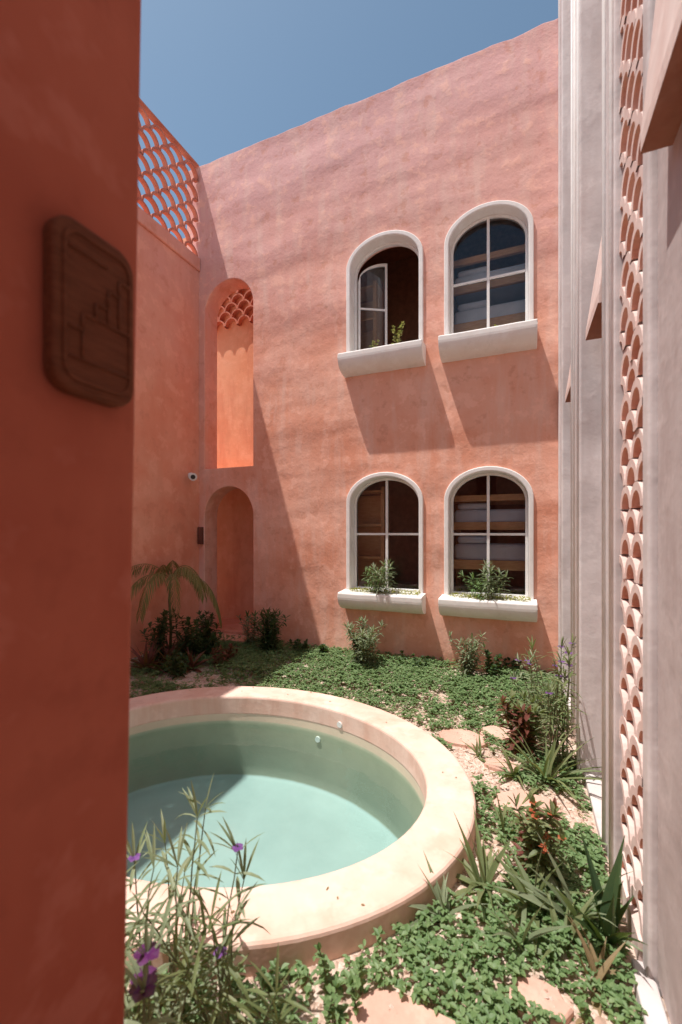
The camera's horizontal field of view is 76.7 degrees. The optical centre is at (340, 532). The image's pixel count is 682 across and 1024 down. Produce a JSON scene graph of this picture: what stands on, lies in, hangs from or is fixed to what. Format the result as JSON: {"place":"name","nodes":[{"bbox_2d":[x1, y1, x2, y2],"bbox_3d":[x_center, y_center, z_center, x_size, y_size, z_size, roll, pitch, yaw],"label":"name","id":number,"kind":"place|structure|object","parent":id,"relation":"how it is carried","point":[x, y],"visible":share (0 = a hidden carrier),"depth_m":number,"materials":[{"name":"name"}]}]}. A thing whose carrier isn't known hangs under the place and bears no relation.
{"place":"outdoors","nodes":[
{"label":"outdoors","id":0,"kind":"place"},
{"bbox_2d":[138,0,557,238],"label":"sky","id":1,"kind":"structure","parent":0,"point":[223,77],"materials":[{"name":"blue"}]},
{"bbox_2d":[127,647,670,1023],"bbox_3d":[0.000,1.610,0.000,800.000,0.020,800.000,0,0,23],"label":"ground","id":2,"kind":"structure","parent":0,"point":[315,1000],"depth_m":2.27,"materials":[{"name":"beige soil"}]},
{"bbox_2d":[0,0,140,1023],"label":"entrance wall","id":3,"kind":"structure","parent":2,"relation":"on","point":[69,101],"depth_m":0.65,"materials":[{"name":"red paint"}]},
{"bbox_2d":[43,215,132,407],"bbox_3d":[-0.391,-0.338,0.680,0.031,0.260,0.140,0,0,23],"label":"carved wooden plaque","id":4,"kind":"object","parent":3,"relation":"attached to","point":[87,314],"visible":1,"depth_m":0.66,"materials":[{"name":"brown wood"}]},
{"bbox_2d":[130,638,165,673],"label":"cordyline plant","id":5,"kind":"object","parent":2,"relation":"on","point":[148,658],"visible":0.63,"depth_m":4.97,"materials":[{"name":"red plant"}]},
{"bbox_2d":[124,914,174,1023],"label":"ruellia plant","id":6,"kind":"object","parent":2,"relation":"on","point":[146,952],"visible":0.66,"depth_m":0.99,"materials":[{"name":"green plant"}]},
{"bbox_2d":[124,825,178,1021],"bbox_3d":[-0.637,1.248,1.304,0.412,0.705,0.350,0,0,23],"label":"ruellia plant","id":7,"kind":"object","parent":2,"relation":"on","point":[151,849],"visible":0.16,"depth_m":1.33,"materials":[{"name":"green plant"}]},
{"bbox_2d":[125,965,180,1023],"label":"ruellia plant","id":8,"kind":"object","parent":2,"relation":"on","point":[142,987],"visible":0.98,"depth_m":0.92,"materials":[{"name":"purple plant"}]},
{"bbox_2d":[139,609,174,660],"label":"dark shrub","id":9,"kind":"object","parent":2,"relation":"on","point":[160,638],"visible":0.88,"depth_m":5.24,"materials":[{"name":"green plant"}]},
{"bbox_2d":[140,649,182,675],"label":"cordyline plant","id":10,"kind":"object","parent":2,"relation":"on","point":[162,668],"visible":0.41,"depth_m":4.86,"materials":[{"name":"red plant"}]},
{"bbox_2d":[139,634,184,667],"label":"cordyline plant","id":11,"kind":"object","parent":2,"relation":"on","point":[167,651],"visible":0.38,"depth_m":5.24,"materials":[{"name":"red plant"}]},
{"bbox_2d":[130,223,198,657],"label":"courtyard wall","id":12,"kind":"structure","parent":2,"relation":"on","point":[165,522],"depth_m":5.96,"materials":[{"name":"pink paint"}]},
{"bbox_2d":[137,206,199,271],"bbox_3d":[-3.583,-4.081,3.533,0.295,0.198,6.737,0,0,23],"label":"ledge","id":13,"kind":"object","parent":12,"relation":"on","point":[152,226],"visible":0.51,"depth_m":5.96,"materials":[{"name":"pink paint"}]},
{"bbox_2d":[138,105,197,255],"bbox_3d":[-3.504,-4.857,3.523,0.070,1.358,6.680,0,0,23],"label":"tile lattice","id":14,"kind":"object","parent":13,"relation":"on","point":[148,150],"visible":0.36,"depth_m":6.03,"materials":[{"name":"ceramic"}]},
{"bbox_2d":[139,98,198,167],"bbox_3d":[-3.517,-5.600,3.506,0.098,0.030,6.737,0,0,23],"label":"coping","id":15,"kind":"object","parent":14,"relation":"on","point":[169,136],"visible":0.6,"depth_m":6.04,"materials":[{"name":"paint"}]},
{"bbox_2d":[188,472,196,480],"bbox_3d":[-2.180,-0.817,6.342,0.128,0.145,0.266,0,0,-23],"label":"security camera","id":16,"kind":"object","parent":12,"relation":"attached to","point":[192,476],"visible":1,"depth_m":6.23,"materials":[{"name":"white paint"}]},
{"bbox_2d":[125,811,209,1012],"bbox_3d":[-0.668,1.292,1.510,0.412,0.617,0.339,0,0,-19],"label":"ruellia plant","id":17,"kind":"object","parent":2,"relation":"on","point":[133,856],"visible":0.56,"depth_m":1.50,"materials":[{"name":"green plant"}]},
{"bbox_2d":[131,560,221,650],"bbox_3d":[-2.152,0.988,5.502,1.189,1.227,1.180,0,0,33],"label":"areca palm","id":18,"kind":"object","parent":2,"relation":"on","point":[198,583],"visible":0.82,"depth_m":5.28,"materials":[{"name":"green plant"}]},
{"bbox_2d":[163,649,190,679],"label":"dark shrub","id":19,"kind":"object","parent":2,"relation":"on","point":[176,664],"visible":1,"depth_m":4.74,"materials":[{"name":"green plant"}]},
{"bbox_2d":[124,873,232,1023],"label":"ruellia plant","id":20,"kind":"object","parent":2,"relation":"on","point":[190,986],"visible":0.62,"depth_m":1.23,"materials":[{"name":"green plant"}]},
{"bbox_2d":[125,774,235,1023],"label":"ruellia plant","id":21,"kind":"object","parent":2,"relation":"on","point":[187,918],"visible":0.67,"depth_m":1.34,"materials":[{"name":"green plant"}]},
{"bbox_2d":[169,612,211,656],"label":"dark shrub","id":22,"kind":"object","parent":2,"relation":"on","point":[187,636],"visible":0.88,"depth_m":5.35,"materials":[{"name":"green plant"}]},
{"bbox_2d":[180,648,210,673],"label":"cordyline plant","id":23,"kind":"object","parent":2,"relation":"on","point":[193,664],"visible":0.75,"depth_m":5.02,"materials":[{"name":"red plant"}]},
{"bbox_2d":[126,816,270,1023],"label":"ruellia plant","id":24,"kind":"object","parent":2,"relation":"on","point":[236,847],"visible":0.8,"depth_m":1.32,"materials":[{"name":"green plant"}]},
{"bbox_2d":[189,610,220,646],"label":"dark shrub","id":25,"kind":"object","parent":2,"relation":"on","point":[205,627],"visible":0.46,"depth_m":5.70,"materials":[{"name":"green plant"}]},
{"bbox_2d":[188,630,222,661],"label":"dark shrub","id":26,"kind":"object","parent":2,"relation":"on","point":[208,647],"visible":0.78,"depth_m":5.36,"materials":[{"name":"green plant"}]},
{"bbox_2d":[183,238,252,619],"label":"shaft walls","id":27,"kind":"structure","parent":2,"relation":"on","point":[235,449],"depth_m":7.68,"materials":[{"name":"paint"}]},
{"bbox_2d":[184,241,252,328],"bbox_3d":[-2.049,-4.528,7.693,2.660,1.762,0.095,0,0,23],"label":"shaft lattice","id":28,"kind":"object","parent":27,"relation":"attached to","point":[237,310],"visible":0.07,"depth_m":7.59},
{"bbox_2d":[210,643,238,666],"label":"dark shrub","id":29,"kind":"object","parent":2,"relation":"on","point":[226,653],"visible":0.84,"depth_m":5.12,"materials":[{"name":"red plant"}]},
{"bbox_2d":[195,617,256,647],"bbox_3d":[-2.368,1.580,7.141,2.900,0.140,1.370,0,0,23],"label":"entry step","id":30,"kind":"object","parent":2,"relation":"on","point":[231,626],"visible":0.11,"depth_m":6.90,"materials":[{"name":"pink paint"}]},
{"bbox_2d":[157,870,315,1023],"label":"ruellia plant","id":31,"kind":"object","parent":2,"relation":"on","point":[244,1008],"visible":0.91,"depth_m":1.23,"materials":[{"name":"green plant"}]},
{"bbox_2d":[237,614,259,644],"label":"corner shrub","id":32,"kind":"object","parent":2,"relation":"on","point":[247,637],"visible":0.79,"depth_m":5.96,"materials":[{"name":"green plant"}]},
{"bbox_2d":[245,606,290,653],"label":"corner shrub","id":33,"kind":"object","parent":2,"relation":"on","point":[270,633],"visible":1,"depth_m":5.59,"materials":[{"name":"green plant"}]},
{"bbox_2d":[289,638,308,652],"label":"shrub","id":34,"kind":"object","parent":2,"relation":"on","point":[298,643],"visible":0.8,"depth_m":5.59,"materials":[{"name":"green plant"}]},
{"bbox_2d":[125,686,475,979],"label":"plunge pool","id":35,"kind":"structure","parent":2,"relation":"in","point":[352,805],"depth_m":3.16,"materials":[{"name":"paint"}]},
{"bbox_2d":[317,644,327,658],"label":"shrub","id":36,"kind":"object","parent":2,"relation":"on","point":[322,648],"visible":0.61,"depth_m":5.48,"materials":[{"name":"green plant"}]},
{"bbox_2d":[314,942,343,1023],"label":"seedling","id":37,"kind":"object","parent":2,"relation":"on","point":[334,996],"visible":0.98,"depth_m":1.45,"materials":[{"name":"green plant"}]},
{"bbox_2d":[345,955,367,1014],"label":"seedling","id":38,"kind":"object","parent":2,"relation":"on","point":[359,982],"visible":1,"depth_m":1.42,"materials":[{"name":"green plant"}]},
{"bbox_2d":[342,616,384,668],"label":"oleander shrub","id":39,"kind":"object","parent":2,"relation":"on","point":[362,650],"visible":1,"depth_m":5.02,"materials":[{"name":"green plant"}]},
{"bbox_2d":[187,18,557,676],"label":"facade wall","id":40,"kind":"structure","parent":2,"relation":"on","point":[288,223],"depth_m":5.50,"materials":[{"name":"pink paint"}]},
{"bbox_2d":[198,527,203,543],"bbox_3d":[-2.136,0.050,6.550,0.075,0.260,0.057,0,0,23],"label":"wall light box","id":41,"kind":"object","parent":40,"relation":"attached to","point":[200,535],"visible":1,"depth_m":6.53,"materials":[{"name":"brown paint"}]},
{"bbox_2d":[337,339,425,377],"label":"sill","id":42,"kind":"structure","parent":40,"relation":"attached to","point":[401,355],"depth_m":5.27,"materials":[{"name":"white paint"}]},
{"bbox_2d":[372,339,379,347],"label":"window plant","id":43,"kind":"object","parent":42,"relation":"on","point":[373,341],"depth_m":5.46,"materials":[{"name":"green plant"}]},
{"bbox_2d":[391,321,404,343],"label":"window plant","id":44,"kind":"object","parent":42,"relation":"on","point":[397,338],"depth_m":5.32,"materials":[{"name":"green plant"}]},
{"bbox_2d":[337,589,425,613],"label":"sill","id":45,"kind":"structure","parent":40,"relation":"attached to","point":[387,601],"depth_m":5.24,"materials":[{"name":"white paint"}]},
{"bbox_2d":[361,565,386,592],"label":"window plant","id":46,"kind":"object","parent":45,"relation":"on","point":[369,586],"depth_m":5.39,"materials":[{"name":"green plant"}]},
{"bbox_2d":[363,557,398,593],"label":"window plant","id":47,"kind":"object","parent":45,"relation":"on","point":[382,579],"depth_m":5.32,"materials":[{"name":"green plant"}]},
{"bbox_2d":[350,587,419,594],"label":"sill succulents","id":48,"kind":"object","parent":45,"relation":"on","point":[393,591],"visible":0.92,"depth_m":5.32,"materials":[{"name":"green plant"}]},
{"bbox_2d":[346,230,423,351],"bbox_3d":[0.573,-3.000,5.530,1.010,1.580,0.220,0,0,23],"label":"surround","id":49,"kind":"object","parent":40,"relation":"attached to","point":[363,249],"visible":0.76,"depth_m":5.54,"materials":[{"name":"white paint"}]},
{"bbox_2d":[354,242,418,350],"bbox_3d":[0.598,-3.002,5.590,0.896,1.463,0.050,0,0,23],"label":"frame","id":50,"kind":"object","parent":49,"relation":"attached to","point":[379,248],"visible":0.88,"depth_m":5.73,"materials":[{"name":"white paint"}]},
{"bbox_2d":[358,263,386,349],"bbox_3d":[0.427,-2.966,5.814,0.398,1.332,0.035,0,0,-7],"label":"open sash","id":51,"kind":"object","parent":50,"relation":"attached to","point":[375,266],"visible":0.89,"depth_m":5.81,"materials":[{"name":"white paint"}]},
{"bbox_2d":[360,308,384,311],"bbox_3d":[0.427,-3.002,5.814,0.338,0.024,0.024,0,0,-7],"label":"open sash bar","id":52,"kind":"object","parent":51,"relation":"attached to","point":[372,309],"visible":1,"depth_m":5.81,"materials":[{"name":"white wood"}]},
{"bbox_2d":[346,472,423,593],"bbox_3d":[0.573,0.025,5.530,1.010,1.570,0.220,0,0,23],"label":"surround","id":53,"kind":"object","parent":40,"relation":"attached to","point":[355,489],"visible":0.77,"depth_m":5.57,"materials":[{"name":"white paint"}]},
{"bbox_2d":[354,478,418,591],"bbox_3d":[0.598,0.024,5.590,0.896,1.453,0.050,0,0,23],"label":"frame","id":54,"kind":"object","parent":53,"relation":"attached to","point":[356,531],"visible":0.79,"depth_m":5.73,"materials":[{"name":"white paint"}]},
{"bbox_2d":[357,480,418,587],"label":"glazing bars","id":55,"kind":"object","parent":54,"relation":"attached to","point":[387,533],"visible":0.84,"depth_m":5.57,"materials":[{"name":"white paint"}]},
{"bbox_2d":[358,247,418,345],"bbox_3d":[0.755,-3.025,6.544,1.720,3.150,1.550,0,0,23],"label":"room shell","id":56,"kind":"object","parent":40,"relation":"attached to","point":[402,284],"depth_m":7.27},
{"bbox_2d":[360,280,382,349],"bbox_3d":[0.322,-2.550,6.509,0.550,2.200,0.350,0,0,23],"label":"wooden shelf","id":57,"kind":"object","parent":56,"relation":"on","point":[371,326],"visible":0.22,"depth_m":6.46,"materials":[{"name":"brown wood"}]},
{"bbox_2d":[438,319,537,362],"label":"sill","id":58,"kind":"structure","parent":40,"relation":"attached to","point":[499,339],"depth_m":4.79,"materials":[{"name":"white paint"}]},
{"bbox_2d":[438,594,537,621],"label":"sill","id":59,"kind":"structure","parent":40,"relation":"attached to","point":[524,610],"depth_m":4.77,"materials":[{"name":"white paint"}]},
{"bbox_2d":[459,571,490,599],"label":"window plant","id":60,"kind":"object","parent":59,"relation":"on","point":[476,583],"depth_m":4.91,"materials":[{"name":"green plant"}]},
{"bbox_2d":[448,592,530,600],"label":"sill succulents","id":61,"kind":"object","parent":59,"relation":"on","point":[476,596],"visible":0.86,"depth_m":4.82,"materials":[{"name":"green plant"}]},
{"bbox_2d":[473,559,511,599],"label":"window plant","id":62,"kind":"object","parent":59,"relation":"on","point":[489,588],"depth_m":4.85,"materials":[{"name":"green plant"}]},
{"bbox_2d":[444,200,533,334],"bbox_3d":[1.720,-3.000,5.048,0.980,1.580,0.220,0,0,23],"label":"surround","id":63,"kind":"object","parent":40,"relation":"attached to","point":[507,207],"visible":0.75,"depth_m":5.00,"materials":[{"name":"white paint"}]},
{"bbox_2d":[451,214,527,333],"bbox_3d":[1.746,-3.002,5.108,0.866,1.463,0.050,0,0,23],"label":"frame","id":64,"kind":"object","parent":63,"relation":"attached to","point":[518,221],"visible":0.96,"depth_m":5.08,"materials":[{"name":"white paint"}]},
{"bbox_2d":[453,219,524,327],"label":"glazing bars","id":65,"kind":"object","parent":64,"relation":"attached to","point":[488,278],"visible":0.85,"depth_m":5.09,"materials":[{"name":"white paint"}]},
{"bbox_2d":[444,466,533,599],"bbox_3d":[1.720,0.025,5.048,0.980,1.570,0.220,0,0,23],"label":"surround","id":66,"kind":"object","parent":40,"relation":"attached to","point":[462,477],"visible":0.84,"depth_m":4.99,"materials":[{"name":"white paint"}]},
{"bbox_2d":[451,473,527,597],"bbox_3d":[1.746,0.024,5.108,0.866,1.453,0.050,0,0,23],"label":"frame","id":67,"kind":"object","parent":66,"relation":"attached to","point":[519,484],"visible":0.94,"depth_m":5.07,"materials":[{"name":"white paint"}]},
{"bbox_2d":[453,475,524,592],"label":"glazing bars","id":68,"kind":"object","parent":67,"relation":"attached to","point":[488,533],"visible":0.88,"depth_m":5.09,"materials":[{"name":"white paint"}]},
{"bbox_2d":[454,220,524,301],"bbox_3d":[2.608,-3.025,5.765,2.260,3.150,1.550,0,0,23],"label":"room shell","id":69,"kind":"object","parent":40,"relation":"attached to","point":[504,234],"visible":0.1,"depth_m":6.66},
{"bbox_2d":[454,244,524,332],"bbox_3d":[2.456,-2.490,5.585,2.000,2.080,0.880,0,0,23],"label":"bunk bed","id":70,"kind":"object","parent":69,"relation":"in","point":[507,300],"visible":0.2,"depth_m":5.47,"materials":[{"name":"brown wood"}]},
{"bbox_2d":[124,632,647,1023],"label":"groundcover plants","id":71,"kind":"object","parent":2,"relation":"on","point":[489,995],"visible":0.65,"depth_m":1.73,"materials":[{"name":"green plant"}]},
{"bbox_2d":[360,480,418,588],"bbox_3d":[0.755,0.210,6.544,1.720,2.720,1.550,0,0,23],"label":"room shell","id":72,"kind":"object","parent":2,"relation":"on","point":[403,518],"visible":0.05,"depth_m":7.27},
{"bbox_2d":[358,487,385,589],"bbox_3d":[0.391,0.470,6.155,0.550,2.200,0.250,0,0,23],"label":"wooden shelf","id":73,"kind":"object","parent":72,"relation":"in","point":[371,519],"visible":0.26,"depth_m":6.25,"materials":[{"name":"brown wood"}]},
{"bbox_2d":[189,669,633,1023],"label":"leaf litter","id":74,"kind":"object","parent":2,"relation":"on","point":[579,1020],"visible":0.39,"depth_m":1.79,"materials":[{"name":"brown plant"}]},
{"bbox_2d":[394,650,428,668],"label":"shrub","id":75,"kind":"object","parent":2,"relation":"on","point":[415,658],"visible":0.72,"depth_m":5.02,"materials":[{"name":"green plant"}]},
{"bbox_2d":[401,851,482,938],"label":"strap leaf plant","id":76,"kind":"object","parent":2,"relation":"on","point":[441,896],"visible":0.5,"depth_m":1.79,"materials":[{"name":"green plant"}]},
{"bbox_2d":[344,725,573,1023],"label":"stepping stones","id":77,"kind":"object","parent":2,"relation":"on","point":[373,1007],"visible":0.63,"depth_m":1.45,"materials":[{"name":"beige stone"}]},
{"bbox_2d":[449,631,486,680],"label":"oleander shrub","id":78,"kind":"object","parent":2,"relation":"on","point":[470,663],"visible":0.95,"depth_m":4.64,"materials":[{"name":"green plant"}]},
{"bbox_2d":[459,729,489,768],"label":"strap leaf plant","id":79,"kind":"object","parent":2,"relation":"on","point":[478,751],"visible":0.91,"depth_m":3.09,"materials":[{"name":"green plant"}]},
{"bbox_2d":[447,806,513,923],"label":"strap leaf plant","id":80,"kind":"object","parent":2,"relation":"on","point":[487,872],"visible":0.67,"depth_m":1.95,"materials":[{"name":"green plant"}]},
{"bbox_2d":[454,476,524,597],"bbox_3d":[2.608,0.210,5.765,2.260,2.720,1.550,0,0,23],"label":"room shell","id":81,"kind":"object","parent":2,"relation":"on","point":[499,485],"depth_m":6.68},
{"bbox_2d":[454,494,524,590],"bbox_3d":[2.456,0.530,5.585,2.000,2.080,0.880,0,0,23],"label":"bunk bed","id":82,"kind":"object","parent":81,"relation":"in","point":[470,513],"visible":0.23,"depth_m":5.45,"materials":[{"name":"brown wood"}]},
{"bbox_2d":[484,649,502,679],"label":"shrub","id":83,"kind":"object","parent":2,"relation":"on","point":[488,664],"visible":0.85,"depth_m":4.69,"materials":[{"name":"green plant"}]},
{"bbox_2d":[478,792,516,843],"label":"strap leaf plant","id":84,"kind":"object","parent":2,"relation":"on","point":[501,816],"visible":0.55,"depth_m":2.29,"materials":[{"name":"green plant"}]},
{"bbox_2d":[486,656,528,683],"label":"shrub","id":85,"kind":"object","parent":2,"relation":"on","point":[505,665],"visible":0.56,"depth_m":4.78,"materials":[{"name":"green plant"}]},
{"bbox_2d":[450,893,571,968],"bbox_3d":[0.710,1.552,1.634,0.507,0.409,0.406,0,0,-24],"label":"strap leaf plant","id":86,"kind":"object","parent":2,"relation":"on","point":[533,935],"visible":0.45,"depth_m":1.65,"materials":[{"name":"green plant"}]},
{"bbox_2d":[496,695,539,759],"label":"croton plant","id":87,"kind":"object","parent":2,"relation":"on","point":[526,716],"visible":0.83,"depth_m":3.06,"materials":[{"name":"red plant"}]},
{"bbox_2d":[495,689,547,749],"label":"croton plant","id":88,"kind":"object","parent":2,"relation":"on","point":[535,707],"visible":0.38,"depth_m":3.15,"materials":[{"name":"green plant"}]},
{"bbox_2d":[492,735,550,795],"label":"strap leaf plant","id":89,"kind":"object","parent":2,"relation":"on","point":[515,771],"visible":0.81,"depth_m":2.80,"materials":[{"name":"green plant"}]},
{"bbox_2d":[466,830,591,969],"bbox_3d":[0.790,1.485,1.830,0.545,0.425,0.433,0,0,-44],"label":"bromeliad plant","id":90,"kind":"object","parent":2,"relation":"on","point":[520,886],"visible":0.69,"depth_m":1.84,"materials":[{"name":"green leaf"}]},
{"bbox_2d":[510,797,562,877],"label":"ixora plant","id":91,"kind":"object","parent":2,"relation":"on","point":[520,852],"visible":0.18,"depth_m":2.02,"materials":[{"name":"green leaf"},{"name":"red petal"}]},
{"bbox_2d":[508,647,569,738],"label":"ruellia plant","id":92,"kind":"object","parent":2,"relation":"on","point":[529,661],"visible":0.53,"depth_m":3.37,"materials":[{"name":"green plant"}]},
{"bbox_2d":[505,791,576,891],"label":"ixora plant","id":93,"kind":"object","parent":2,"relation":"on","point":[530,835],"visible":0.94,"depth_m":1.91,"materials":[{"name":"green plant"}]},
{"bbox_2d":[487,716,601,811],"bbox_3d":[1.385,1.494,2.743,0.865,0.616,0.740,0,0,3],"label":"spider lily","id":94,"kind":"object","parent":2,"relation":"on","point":[547,770],"visible":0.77,"depth_m":2.74,"materials":[{"name":"green plant"}]},
{"bbox_2d":[522,633,586,771],"bbox_3d":[1.518,1.138,2.893,0.506,0.926,0.458,0,0,-20],"label":"ruellia plant","id":95,"kind":"object","parent":2,"relation":"on","point":[559,712],"visible":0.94,"depth_m":2.90,"materials":[{"name":"green plant"}]},
{"bbox_2d":[538,886,598,964],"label":"strap leaf plant","id":96,"kind":"object","parent":2,"relation":"on","point":[567,922],"visible":0.27,"depth_m":1.67,"materials":[{"name":"green plant"}]},
{"bbox_2d":[495,828,642,952],"bbox_3d":[0.908,1.517,1.770,0.596,0.487,0.587,0,0,23],"label":"bromeliad plant","id":97,"kind":"object","parent":2,"relation":"on","point":[539,898],"visible":0.45,"depth_m":1.77,"materials":[{"name":"green plant"}]},
{"bbox_2d":[564,912,632,1015],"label":"strap leaf plant","id":98,"kind":"object","parent":2,"relation":"on","point":[603,970],"visible":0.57,"depth_m":1.52,"materials":[{"name":"green plant"}]},
{"bbox_2d":[564,824,648,948],"bbox_3d":[1.003,1.410,1.654,0.257,0.381,0.397,0,0,29],"label":"bromeliad plant","id":99,"kind":"object","parent":2,"relation":"on","point":[610,906],"visible":0.9,"depth_m":1.69,"materials":[{"name":"green plant"}]},
{"bbox_2d":[558,0,681,1023],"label":"white colonnade","id":100,"kind":"object","parent":2,"relation":"on","point":[620,340],"visible":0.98,"depth_m":1.83,"materials":[{"name":"grey paint"}]}
]}

